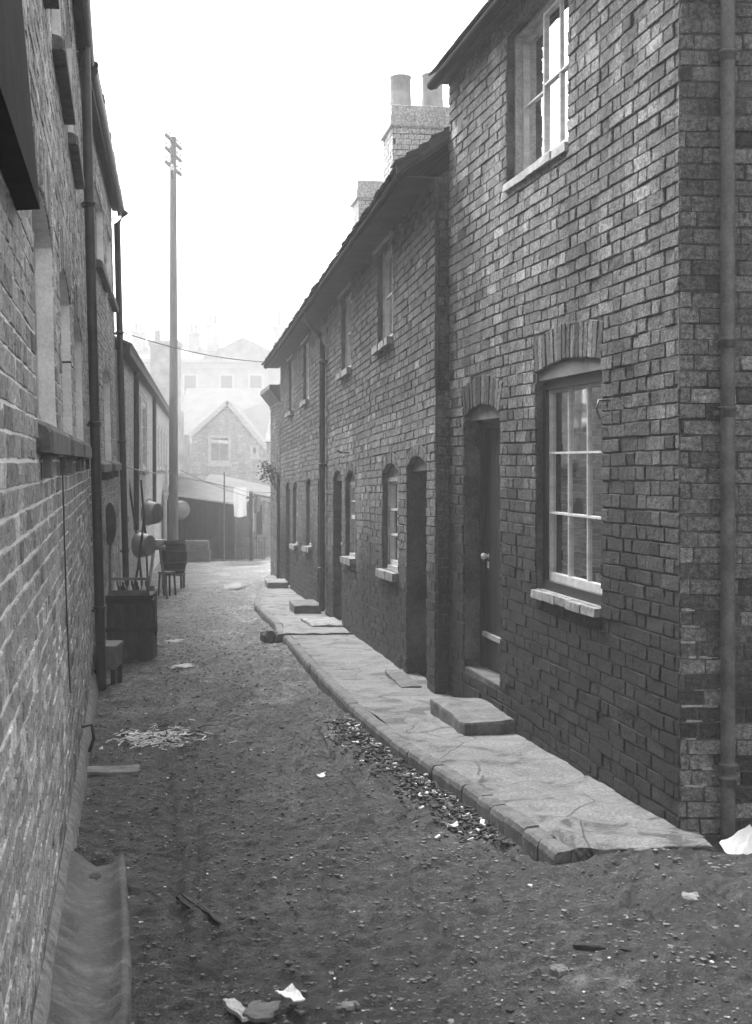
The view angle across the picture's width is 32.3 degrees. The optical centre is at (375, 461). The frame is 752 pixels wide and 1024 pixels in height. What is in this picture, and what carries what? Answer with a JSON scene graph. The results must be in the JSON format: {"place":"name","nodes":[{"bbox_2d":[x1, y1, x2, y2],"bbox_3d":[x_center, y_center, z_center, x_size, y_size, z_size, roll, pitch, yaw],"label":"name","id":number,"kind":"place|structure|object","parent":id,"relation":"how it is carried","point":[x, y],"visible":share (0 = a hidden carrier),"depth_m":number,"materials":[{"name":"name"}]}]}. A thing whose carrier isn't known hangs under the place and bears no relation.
{"place":"outdoors","nodes":[
{"label":"outdoors","id":0,"kind":"place"},
{"bbox_2d":[254,497,260,513],"bbox_3d":[-3.217,1.173,35.200,0.200,0.450,0.060,0,0,0],"label":"hanging cloth","id":1,"kind":"object","parent":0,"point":[257,501],"visible":1,"depth_m":35.21,"materials":[{"name":"fabric"}]},
{"bbox_2d":[91,0,487,339],"label":"sky","id":2,"kind":"structure","parent":0,"point":[277,109],"materials":[{"name":"white"}]},
{"bbox_2d":[260,575,351,635],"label":"pavement","id":3,"kind":"structure","parent":0,"point":[274,602],"depth_m":17.50,"materials":[{"name":"stone"}]},
{"bbox_2d":[265,578,287,588],"bbox_3d":[-1.793,2.198,23.334,0.378,0.164,0.827,0,0,-9],"label":"doorstep","id":4,"kind":"object","parent":3,"relation":"on","point":[272,583],"visible":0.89,"depth_m":22.95,"materials":[{"name":"stone"}]},
{"bbox_2d":[289,599,320,613],"bbox_3d":[-0.994,2.035,18.147,0.380,0.178,0.808,0,0,-9],"label":"doorstep","id":5,"kind":"object","parent":3,"relation":"on","point":[308,606],"visible":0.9,"depth_m":17.78,"materials":[{"name":"stone"}]},
{"bbox_2d":[301,617,342,626],"bbox_3d":[-0.656,2.011,16.274,0.443,0.065,0.828,0,0,-12],"label":"doorstep","id":6,"kind":"object","parent":3,"relation":"on","point":[324,622],"visible":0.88,"depth_m":16.14,"materials":[{"name":"stone"}]},
{"bbox_2d":[74,528,751,1023],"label":"dirt road","id":7,"kind":"structure","parent":0,"point":[218,964],"depth_m":5.44,"materials":[{"name":"soil"}]},
{"bbox_2d":[0,0,106,1023],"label":"brick workshop","id":8,"kind":"structure","parent":7,"relation":"on","point":[50,689],"depth_m":5.32,"materials":[{"name":"brick"}]},
{"bbox_2d":[0,0,39,209],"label":"timber shutter","id":9,"kind":"object","parent":8,"relation":"attached to","point":[18,168],"visible":1,"depth_m":3.41,"materials":[{"name":"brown wood"}]},
{"bbox_2d":[43,0,58,8],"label":"window","id":10,"kind":"structure","parent":8,"relation":"in","point":[48,4],"depth_m":5.91,"materials":[{"name":"glass"}]},
{"bbox_2d":[33,248,70,477],"bbox_3d":[-1.429,-0.468,5.465,0.205,1.060,1.655,-1,0,-11],"label":"window","id":11,"kind":"structure","parent":8,"relation":"in","point":[51,440],"depth_m":4.90,"materials":[{"name":"paint"}]},
{"bbox_2d":[52,34,75,124],"bbox_3d":[-1.748,-2.125,7.288,0.072,0.092,1.484,0,0,-11],"label":"window","id":12,"kind":"structure","parent":8,"relation":"in","point":[59,51],"depth_m":7.05,"materials":[{"name":"paint"}]},
{"bbox_2d":[67,434,83,472],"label":"window","id":13,"kind":"structure","parent":8,"relation":"in","point":[77,447],"depth_m":7.05,"materials":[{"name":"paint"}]},
{"bbox_2d":[68,132,84,188],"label":"window","id":14,"kind":"structure","parent":8,"relation":"in","point":[73,140],"depth_m":8.97,"materials":[{"name":"glass"}]},
{"bbox_2d":[77,441,91,470],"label":"window","id":15,"kind":"structure","parent":8,"relation":"in","point":[87,448],"depth_m":9.24,"materials":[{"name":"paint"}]},
{"bbox_2d":[47,851,131,1023],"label":"gutter channel","id":16,"kind":"object","parent":7,"relation":"on","point":[92,977],"visible":0.97,"depth_m":4.63,"materials":[{"name":"concrete"}]},
{"bbox_2d":[79,61,128,666],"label":"brick workshop","id":17,"kind":"structure","parent":7,"relation":"on","point":[107,193],"depth_m":15.78,"materials":[{"name":"brick"}]},
{"bbox_2d":[94,207,111,291],"bbox_3d":[-3.150,-2.533,14.629,0.225,0.990,2.023,-1,0,-9],"label":"window","id":18,"kind":"structure","parent":17,"relation":"in","point":[100,268],"depth_m":14.66,"materials":[{"name":"paint"}]},
{"bbox_2d":[101,461,111,481],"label":"window","id":19,"kind":"structure","parent":17,"relation":"in","point":[106,467],"depth_m":13.13,"materials":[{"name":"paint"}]},
{"bbox_2d":[103,388,121,478],"bbox_3d":[-3.203,-0.404,15.440,0.265,1.190,1.881,-1,0,-9],"label":"window","id":20,"kind":"structure","parent":17,"relation":"in","point":[116,466],"depth_m":15.13,"materials":[{"name":"paint"}]},
{"bbox_2d":[108,292,118,312],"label":"window","id":21,"kind":"structure","parent":17,"relation":"in","point":[111,298],"depth_m":16.73,"materials":[{"name":"glass"}]},
{"bbox_2d":[93,640,123,684],"bbox_3d":[-2.395,1.822,11.649,0.205,0.397,0.402,0,0,-2],"label":"wooden stool","id":22,"kind":"object","parent":7,"relation":"on","point":[113,655],"visible":0.5,"depth_m":11.48,"materials":[{"name":"grey wood"}]},
{"bbox_2d":[105,503,115,577],"bbox_3d":[-2.945,1.253,14.390,0.140,1.610,0.052,0,0,-9],"label":"upturned shovel","id":23,"kind":"object","parent":7,"relation":"on","point":[110,516],"visible":0.61,"depth_m":14.37,"materials":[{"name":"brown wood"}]},
{"bbox_2d":[87,764,139,775],"bbox_3d":[-1.597,1.865,7.867,0.329,0.029,0.171,0,0,-6],"label":"flat slab","id":24,"kind":"object","parent":7,"relation":"on","point":[113,770],"depth_m":7.83,"materials":[{"name":"stone"}]},
{"bbox_2d":[106,591,157,660],"bbox_3d":[-2.502,1.697,13.445,0.506,0.684,0.512,0,0,-3],"label":"wooden bin","id":25,"kind":"object","parent":7,"relation":"on","point":[132,622],"visible":0.82,"depth_m":13.20,"materials":[{"name":"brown wood"}]},
{"bbox_2d":[108,576,154,595],"bbox_3d":[-2.522,1.262,13.445,0.415,0.210,0.470,0,0,-3],"label":"bottle crate","id":26,"kind":"object","parent":25,"relation":"on","point":[145,588],"visible":1,"depth_m":13.22,"materials":[{"name":"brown wood"}]},
{"bbox_2d":[129,479,142,585],"bbox_3d":[-3.734,1.185,20.385,0.472,2.123,0.132,0,0,18],"label":"broom","id":27,"kind":"object","parent":7,"relation":"on","point":[134,521],"visible":0.25,"depth_m":20.43,"materials":[{"name":"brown wood"}]},
{"bbox_2d":[134,520,144,585],"bbox_3d":[-3.564,1.535,19.180,0.358,1.353,0.137,0,0,-27],"label":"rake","id":28,"kind":"object","parent":7,"relation":"on","point":[140,550],"visible":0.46,"depth_m":19.23,"materials":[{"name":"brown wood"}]},
{"bbox_2d":[114,336,168,585],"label":"pale workshop","id":29,"kind":"structure","parent":7,"relation":"on","point":[147,424],"depth_m":24.52,"materials":[{"name":"paint"}]},
{"bbox_2d":[131,530,155,557],"bbox_3d":[-3.553,1.266,19.960,0.212,0.421,0.399,0,0,25],"label":"tin bath","id":30,"kind":"object","parent":29,"relation":"hanging from","point":[148,545],"visible":0.84,"depth_m":19.85,"materials":[{"name":"metal"}]},
{"bbox_2d":[142,402,148,474],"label":"window","id":31,"kind":"structure","parent":29,"relation":"in","point":[144,405],"depth_m":26.80,"materials":[{"name":"white paint"}]},
{"bbox_2d":[140,499,162,525],"bbox_3d":[-4.045,0.914,23.560,0.212,0.486,0.462,0,0,25],"label":"tin bath","id":32,"kind":"object","parent":29,"relation":"hanging from","point":[153,512],"visible":0.91,"depth_m":23.45,"materials":[{"name":"metal"}]},
{"bbox_2d":[157,425,160,472],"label":"window","id":33,"kind":"structure","parent":29,"relation":"in","point":[159,471],"depth_m":34.70,"materials":[{"name":"white paint"}]},
{"bbox_2d":[160,427,163,472],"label":"window","id":34,"kind":"structure","parent":29,"relation":"in","point":[162,471],"depth_m":37.20,"materials":[{"name":"white paint"}]},
{"bbox_2d":[163,430,164,472],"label":"window","id":35,"kind":"structure","parent":29,"relation":"in","point":[163,430],"depth_m":40.11,"materials":[{"name":"white paint"}]},
{"bbox_2d":[166,432,168,472],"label":"window","id":36,"kind":"structure","parent":29,"relation":"in","point":[166,432],"depth_m":42.91,"materials":[{"name":"white paint"}]},
{"bbox_2d":[140,480,147,576],"bbox_3d":[-3.807,1.279,21.430,0.050,1.967,0.247,0,0,-45],"label":"clothes prop","id":37,"kind":"object","parent":7,"relation":"on","point":[142,498],"visible":0.57,"depth_m":21.44,"materials":[{"name":"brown wood"}]},
{"bbox_2d":[149,545,167,598],"bbox_3d":[-3.665,1.843,21.755,0.355,0.875,0.610,0,0,-11],"label":"wooden trestle","id":38,"kind":"object","parent":7,"relation":"on","point":[161,548],"visible":0.67,"depth_m":21.52,"materials":[{"name":"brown wood"}]},
{"bbox_2d":[155,539,165,545],"bbox_3d":[-3.665,1.351,21.755,0.300,0.110,0.295,0,0,0],"label":"enamel basin","id":39,"kind":"object","parent":38,"relation":"on","point":[159,542],"visible":0.65,"depth_m":21.67,"materials":[{"name":"metal"}]},
{"bbox_2d":[157,571,175,595],"bbox_3d":[-3.570,2.087,22.208,0.241,0.431,0.241,0,0,17],"label":"milking stool","id":40,"kind":"object","parent":7,"relation":"on","point":[168,572],"visible":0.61,"depth_m":22.14,"materials":[{"name":"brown wood"}]},
{"bbox_2d":[104,719,236,749],"bbox_3d":[-1.398,1.904,9.018,0.897,0.100,1.181,0,0,0],"label":"straw heap","id":41,"kind":"object","parent":7,"relation":"on","point":[146,738],"visible":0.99,"depth_m":8.97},
{"bbox_2d":[157,638,185,642],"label":"puddle","id":42,"kind":"object","parent":7,"relation":"on","point":[174,640],"visible":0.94,"depth_m":15.17,"materials":[{"name":"grey liquid"}]},
{"bbox_2d":[164,127,181,539],"bbox_3d":[-4.829,-2.533,31.000,0.236,10.584,1.406,0,0,0],"label":"telegraph pole","id":43,"kind":"object","parent":7,"relation":"on","point":[172,151],"visible":0.98,"depth_m":30.92,"materials":[{"name":"grey wood"}]},
{"bbox_2d":[126,466,169,473],"bbox_3d":[-4.200,0.159,24.550,0.020,0.223,12.771,0,0,-6],"label":"clothes line","id":44,"kind":"object","parent":43,"relation":"attached to","point":[146,471],"visible":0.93,"depth_m":22.30,"materials":[{"name":"fabric"}]},
{"bbox_2d":[180,470,248,496],"bbox_3d":[-4.097,0.581,33.600,0.016,0.791,4.954,0,0,14],"label":"clothes line","id":45,"kind":"object","parent":43,"relation":"attached to","point":[212,484],"visible":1,"depth_m":33.24,"materials":[{"name":"fabric"}]},
{"bbox_2d":[183,471,265,474],"bbox_3d":[-4.295,0.320,38.500,0.018,0.083,15.030,0,0,4],"label":"clothes line","id":46,"kind":"object","parent":43,"relation":"attached to","point":[217,474],"visible":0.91,"depth_m":35.42,"materials":[{"name":"fabric"}]},
{"bbox_2d":[160,540,186,588],"bbox_3d":[-3.800,1.947,24.400,0.520,0.930,0.515,0,0,0],"label":"wooden barrel","id":47,"kind":"object","parent":7,"relation":"on","point":[174,554],"visible":0.76,"depth_m":24.20,"materials":[{"name":"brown wood"}]},
{"bbox_2d":[170,663,197,667],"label":"puddle","id":48,"kind":"object","parent":7,"relation":"on","point":[185,665],"visible":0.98,"depth_m":12.87,"materials":[{"name":"grey liquid"}]},
{"bbox_2d":[176,895,194,908],"bbox_3d":[-0.772,1.790,5.278,0.035,0.016,0.167,0,0,-29],"label":"wood strip","id":49,"kind":"object","parent":7,"relation":"on","point":[184,902],"visible":1,"depth_m":5.27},
{"bbox_2d":[187,550,210,561],"bbox_3d":[-4.847,2.566,35.600,0.620,0.300,0.400,0,0,0],"label":"slatted crate","id":50,"kind":"object","parent":7,"relation":"on","point":[198,555],"visible":0.88,"depth_m":35.40,"materials":[{"name":"grey wood"}]},
{"bbox_2d":[186,540,209,550],"bbox_3d":[-4.875,2.270,35.593,0.620,0.290,0.415,0,0,0],"label":"slatted crate","id":51,"kind":"object","parent":50,"relation":"on","point":[197,544],"visible":0.95,"depth_m":35.40,"materials":[{"name":"grey wood"}]},
{"bbox_2d":[181,893,229,925],"bbox_3d":[-0.683,1.786,5.188,0.041,0.018,0.409,0,0,-31],"label":"wood strip","id":52,"kind":"object","parent":7,"relation":"on","point":[217,919],"visible":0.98,"depth_m":5.16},
{"bbox_2d":[126,311,286,443],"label":"tall terrace house","id":53,"kind":"structure","parent":7,"relation":"on","point":[201,371],"depth_m":84.00,"materials":[{"name":"white paint"}]},
{"bbox_2d":[182,374,197,396],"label":"window","id":54,"kind":"structure","parent":53,"relation":"in","point":[188,380],"depth_m":83.92,"materials":[{"name":"glass"}]},
{"bbox_2d":[219,374,233,387],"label":"window","id":55,"kind":"structure","parent":53,"relation":"in","point":[225,380],"depth_m":83.92,"materials":[{"name":"glass"}]},
{"bbox_2d":[248,374,263,387],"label":"window","id":56,"kind":"structure","parent":53,"relation":"in","point":[254,380],"depth_m":83.92,"materials":[{"name":"glass"}]},
{"bbox_2d":[163,464,253,558],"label":"timber shed","id":57,"kind":"structure","parent":7,"relation":"on","point":[203,520],"depth_m":36.97,"materials":[{"name":"grey wood"}]},
{"bbox_2d":[178,499,189,519],"bbox_3d":[-5.471,1.341,36.640,0.546,0.574,0.162,0,0,-30],"label":"washing pan","id":58,"kind":"object","parent":57,"relation":"hanging from","point":[183,509],"visible":0.81,"depth_m":36.59,"materials":[{"name":"metal"}]},
{"bbox_2d":[148,330,270,527],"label":"gabled cottage","id":59,"kind":"structure","parent":7,"relation":"on","point":[238,419],"depth_m":55.99,"materials":[{"name":"brick"}]},
{"bbox_2d":[207,435,231,465],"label":"window","id":60,"kind":"structure","parent":59,"relation":"in","point":[210,463],"depth_m":56.03,"materials":[{"name":"white paint"}]},
{"bbox_2d":[249,445,259,458],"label":"window","id":61,"kind":"structure","parent":59,"relation":"in","point":[252,455],"depth_m":56.03,"materials":[{"name":"white paint"}]},
{"bbox_2d":[200,569,218,572],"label":"puddle","id":62,"kind":"object","parent":7,"relation":"on","point":[210,570],"visible":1,"depth_m":30.02,"materials":[{"name":"grey liquid"}]},
{"bbox_2d":[223,472,224,560],"bbox_3d":[-4.181,1.558,35.800,0.054,2.567,0.044,0,0,0],"label":"line prop","id":63,"kind":"object","parent":7,"relation":"on","point":[224,520],"visible":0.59,"depth_m":35.78,"materials":[{"name":"grey wood"}]},
{"bbox_2d":[221,583,244,588],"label":"puddle","id":64,"kind":"object","parent":7,"relation":"on","point":[235,585],"visible":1,"depth_m":24.75,"materials":[{"name":"grey liquid"}]},
{"bbox_2d":[223,998,249,1021],"bbox_3d":[-0.445,1.764,4.189,0.049,0.016,0.167,0,0,-31],"label":"board fragment","id":65,"kind":"object","parent":7,"relation":"on","point":[234,1006],"visible":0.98,"depth_m":4.19,"materials":[{"name":"white wood"}]},
{"bbox_2d":[205,473,270,553],"bbox_3d":[-4.075,1.590,40.900,2.550,2.460,2.400,0,0,0],"label":"lean to hut","id":66,"kind":"object","parent":7,"relation":"on","point":[261,529],"visible":0.23,"depth_m":39.95,"materials":[{"name":"white paint"}]},
{"bbox_2d":[257,505,261,533],"bbox_3d":[-3.580,1.770,39.939,0.180,0.900,0.018,0,0,0],"label":"door","id":67,"kind":"structure","parent":66,"relation":"in","point":[259,514],"depth_m":39.93,"materials":[{"name":"grey wood"}]},
{"bbox_2d":[223,560,262,565],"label":"puddle","id":68,"kind":"object","parent":7,"relation":"on","point":[249,562],"visible":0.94,"depth_m":34.41,"materials":[{"name":"grey liquid"}]},
{"bbox_2d":[234,526,267,558],"bbox_3d":[-3.529,2.278,36.717,0.959,0.944,0.097,0,0,0],"label":"paling fence","id":69,"kind":"object","parent":7,"relation":"on","point":[262,547],"visible":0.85,"depth_m":36.72,"materials":[{"name":"grey wood"}]},
{"bbox_2d":[246,491,257,560],"bbox_3d":[-3.481,1.829,36.200,0.406,2.035,0.100,0,0,0],"label":"line post","id":70,"kind":"object","parent":7,"relation":"on","point":[250,497],"visible":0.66,"depth_m":36.17,"materials":[{"name":"grey wood"}]},
{"bbox_2d":[243,1000,282,1022],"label":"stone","id":71,"kind":"object","parent":7,"relation":"on","point":[256,1011],"visible":1,"depth_m":4.16,"materials":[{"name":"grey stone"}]},
{"bbox_2d":[262,500,267,523],"bbox_3d":[-2.954,1.326,34.600,0.160,0.630,0.060,0,0,0],"label":"hanging cloth","id":72,"kind":"object","parent":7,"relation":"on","point":[264,510],"visible":1,"depth_m":34.61,"materials":[{"name":"fabric"}]},
{"bbox_2d":[265,421,270,500],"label":"brick house","id":73,"kind":"structure","parent":7,"relation":"on","point":[267,440],"depth_m":47.49,"materials":[{"name":"white paint"}]},
{"bbox_2d":[254,575,282,642],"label":"kerb","id":74,"kind":"structure","parent":7,"relation":"on","point":[267,616],"depth_m":17.67,"materials":[{"name":"stone"}]},
{"bbox_2d":[260,384,280,576],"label":"brick outbuilding","id":75,"kind":"structure","parent":7,"relation":"on","point":[270,394],"depth_m":26.68,"materials":[{"name":"brick"}]},
{"bbox_2d":[233,487,274,492],"bbox_3d":[-2.892,0.641,30.750,0.016,0.198,10.716,0,0,-11],"label":"clothes line","id":76,"kind":"object","parent":75,"relation":"attached to","point":[255,492],"visible":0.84,"depth_m":30.11,"materials":[{"name":"fabric"}]},
{"bbox_2d":[233,487,246,516],"bbox_3d":[-3.755,1.109,35.899,0.380,0.838,0.057,0,0,0],"label":"hanging sheet","id":77,"kind":"object","parent":76,"relation":"hanging from","point":[240,506],"visible":0.94,"depth_m":35.90,"materials":[{"name":"white fabric"}]},
{"bbox_2d":[256,460,278,491],"bbox_3d":[-2.168,0.296,25.661,0.486,0.655,0.486,0,0,-41],"label":"climbing shrub","id":78,"kind":"object","parent":75,"relation":"attached to","point":[268,470],"visible":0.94,"depth_m":25.64,"materials":[{"name":"grey plant"}]},
{"bbox_2d":[260,630,283,642],"bbox_3d":[-1.216,2.043,15.254,0.262,0.149,0.220,0,0,-23],"label":"stone lump","id":79,"kind":"object","parent":7,"relation":"on","point":[267,636],"visible":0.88,"depth_m":15.18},
{"bbox_2d":[275,983,304,1001],"bbox_3d":[-0.280,1.734,4.239,0.066,0.025,0.111,0,0,-29],"label":"paper scrap","id":80,"kind":"object","parent":7,"relation":"on","point":[292,992],"visible":1,"depth_m":4.24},
{"bbox_2d":[315,771,325,777],"bbox_3d":[-0.331,1.850,7.696,0.069,0.024,0.070,0,0,-6],"label":"paper scrap","id":81,"kind":"object","parent":7,"relation":"on","point":[321,775],"visible":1,"depth_m":7.69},
{"bbox_2d":[261,180,382,595],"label":"terraced cottage","id":82,"kind":"structure","parent":7,"relation":"on","point":[285,358],"depth_m":22.63,"materials":[{"name":"brick"}]},
{"bbox_2d":[124,332,265,361],"bbox_3d":[-2.696,-1.831,21.550,0.014,0.166,6.757,0,0,16],"label":"overhead wire","id":83,"kind":"object","parent":82,"relation":"attached to","point":[191,351],"visible":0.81,"depth_m":20.58,"materials":[{"name":"metal"}]},
{"bbox_2d":[285,360,293,417],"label":"window","id":84,"kind":"structure","parent":82,"relation":"in","point":[287,415],"depth_m":23.14,"materials":[{"name":"paint"}]},
{"bbox_2d":[289,486,297,549],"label":"window","id":85,"kind":"structure","parent":82,"relation":"in","point":[292,546],"depth_m":22.32,"materials":[{"name":"paint"}]},
{"bbox_2d":[302,248,370,646],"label":"terraced cottage","id":86,"kind":"structure","parent":7,"relation":"on","point":[345,284],"depth_m":15.40,"materials":[{"name":"brick"}]},
{"bbox_2d":[335,292,351,380],"bbox_3d":[-0.336,-1.529,15.627,0.189,1.048,0.945,0,0,-9],"label":"window","id":87,"kind":"structure","parent":86,"relation":"in","point":[346,371],"depth_m":15.97,"materials":[{"name":"glass"}]},
{"bbox_2d":[340,473,355,565],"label":"window","id":88,"kind":"structure","parent":86,"relation":"in","point":[349,560],"depth_m":15.63,"materials":[{"name":"paint"}]},
{"bbox_2d":[336,1000,361,1010],"bbox_3d":[-0.088,1.774,4.222,0.072,0.046,0.054,0,0,-25],"label":"stone","id":89,"kind":"object","parent":7,"relation":"on","point":[351,1005],"visible":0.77,"depth_m":4.21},
{"bbox_2d":[281,72,449,614],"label":"terraced cottage","id":90,"kind":"structure","parent":7,"relation":"on","point":[407,126],"depth_m":18.38,"materials":[{"name":"brick"}]},
{"bbox_2d":[299,342,308,406],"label":"window","id":91,"kind":"structure","parent":90,"relation":"in","point":[305,402],"depth_m":20.62,"materials":[{"name":"paint"}]},
{"bbox_2d":[302,482,311,552],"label":"window","id":92,"kind":"structure","parent":90,"relation":"in","point":[307,548],"depth_m":20.13,"materials":[{"name":"paint"}]},
{"bbox_2d":[339,126,449,693],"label":"terraced cottage","id":93,"kind":"structure","parent":7,"relation":"on","point":[398,235],"depth_m":11.65,"materials":[{"name":"brick"}]},
{"bbox_2d":[371,243,392,354],"bbox_3d":[0.112,-1.619,12.818,0.184,1.059,0.951,0,0,-9],"label":"window","id":94,"kind":"structure","parent":93,"relation":"in","point":[387,296],"depth_m":13.12,"materials":[{"name":"paint"}]},
{"bbox_2d":[375,465,398,581],"bbox_3d":[0.189,0.578,12.531,0.253,1.121,0.980,0,0,-9],"label":"window","id":95,"kind":"structure","parent":93,"relation":"in","point":[392,489],"depth_m":12.80,"materials":[{"name":"paint"}]},
{"bbox_2d":[77,584,751,1023],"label":"loose grit","id":96,"kind":"object","parent":7,"relation":"on","point":[413,980],"visible":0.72,"depth_m":5.66,"materials":[{"name":"gravel"}]},
{"bbox_2d":[313,717,515,847],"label":"gutter litter","id":97,"kind":"object","parent":7,"relation":"on","point":[470,818],"visible":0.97,"depth_m":7.37,"materials":[{"name":"gravel"}]},
{"bbox_2d":[283,635,570,864],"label":"kerb","id":98,"kind":"structure","parent":7,"relation":"on","point":[531,838],"depth_m":7.28,"materials":[{"name":"stone"}]},
{"bbox_2d":[445,821,458,826],"bbox_3d":[0.383,1.827,6.560,0.069,0.026,0.039,0,0,-6],"label":"paper scrap","id":99,"kind":"object","parent":7,"relation":"on","point":[456,823],"visible":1,"depth_m":6.56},
{"bbox_2d":[549,963,569,977],"bbox_3d":[0.633,1.753,4.469,0.062,0.045,0.076,0,0,-27],"label":"stone","id":100,"kind":"object","parent":7,"relation":"on","point":[557,970],"visible":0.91,"depth_m":4.46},
{"bbox_2d":[427,0,751,840],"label":"brick house","id":101,"kind":"structure","parent":7,"relation":"on","point":[601,386],"depth_m":6.99,"materials":[{"name":"brick"}]},
{"bbox_2d":[481,428,500,672],"bbox_3d":[0.906,0.650,9.485,0.105,1.800,0.830,0,0,-11],"label":"door","id":102,"kind":"structure","parent":101,"relation":"in","point":[492,633],"depth_m":9.68,"materials":[{"name":"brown wood"}]},
{"bbox_2d":[502,0,568,192],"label":"window","id":103,"kind":"structure","parent":101,"relation":"in","point":[541,59],"depth_m":8.39,"materials":[{"name":"paint"}]},
{"bbox_2d":[530,358,601,617],"bbox_3d":[1.185,0.125,7.675,0.224,1.456,1.133,0,0,-11],"label":"window","id":104,"kind":"structure","parent":101,"relation":"in","point":[572,454],"depth_m":7.76,"materials":[{"name":"paint"}]},
{"bbox_2d":[573,943,632,951],"bbox_3d":[0.809,1.726,4.614,0.222,0.016,0.025,0,0,14],"label":"wood strip","id":105,"kind":"object","parent":7,"relation":"on","point":[590,947],"visible":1,"depth_m":4.62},
{"bbox_2d":[681,891,698,903],"bbox_3d":[1.217,1.692,5.028,0.068,0.044,0.089,0,0,8],"label":"stone","id":106,"kind":"object","parent":7,"relation":"on","point":[689,898],"visible":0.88,"depth_m":5.00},
{"bbox_2d":[719,825,751,854],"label":"paper scrap","id":107,"kind":"object","parent":7,"relation":"on","point":[739,842],"visible":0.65,"depth_m":5.83,"materials":[{"name":"paper"}]},
{"bbox_2d":[291,635,711,862],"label":"pavement","id":108,"kind":"structure","parent":0,"point":[580,815],"depth_m":7.47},
{"bbox_2d":[385,669,421,687],"bbox_3d":[0.223,1.867,11.170,0.174,0.057,0.932,0,0,-9],"label":"doorstep","id":109,"kind":"object","parent":108,"relation":"on","point":[401,678],"visible":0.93,"depth_m":11.10,"materials":[{"name":"stone"}]},
{"bbox_2d":[430,697,514,735],"bbox_3d":[0.671,1.782,9.052,0.402,0.160,0.931,0,0,-12],"label":"doorstep","id":110,"kind":"object","parent":108,"relation":"on","point":[470,716],"visible":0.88,"depth_m":8.84,"materials":[{"name":"stone"}]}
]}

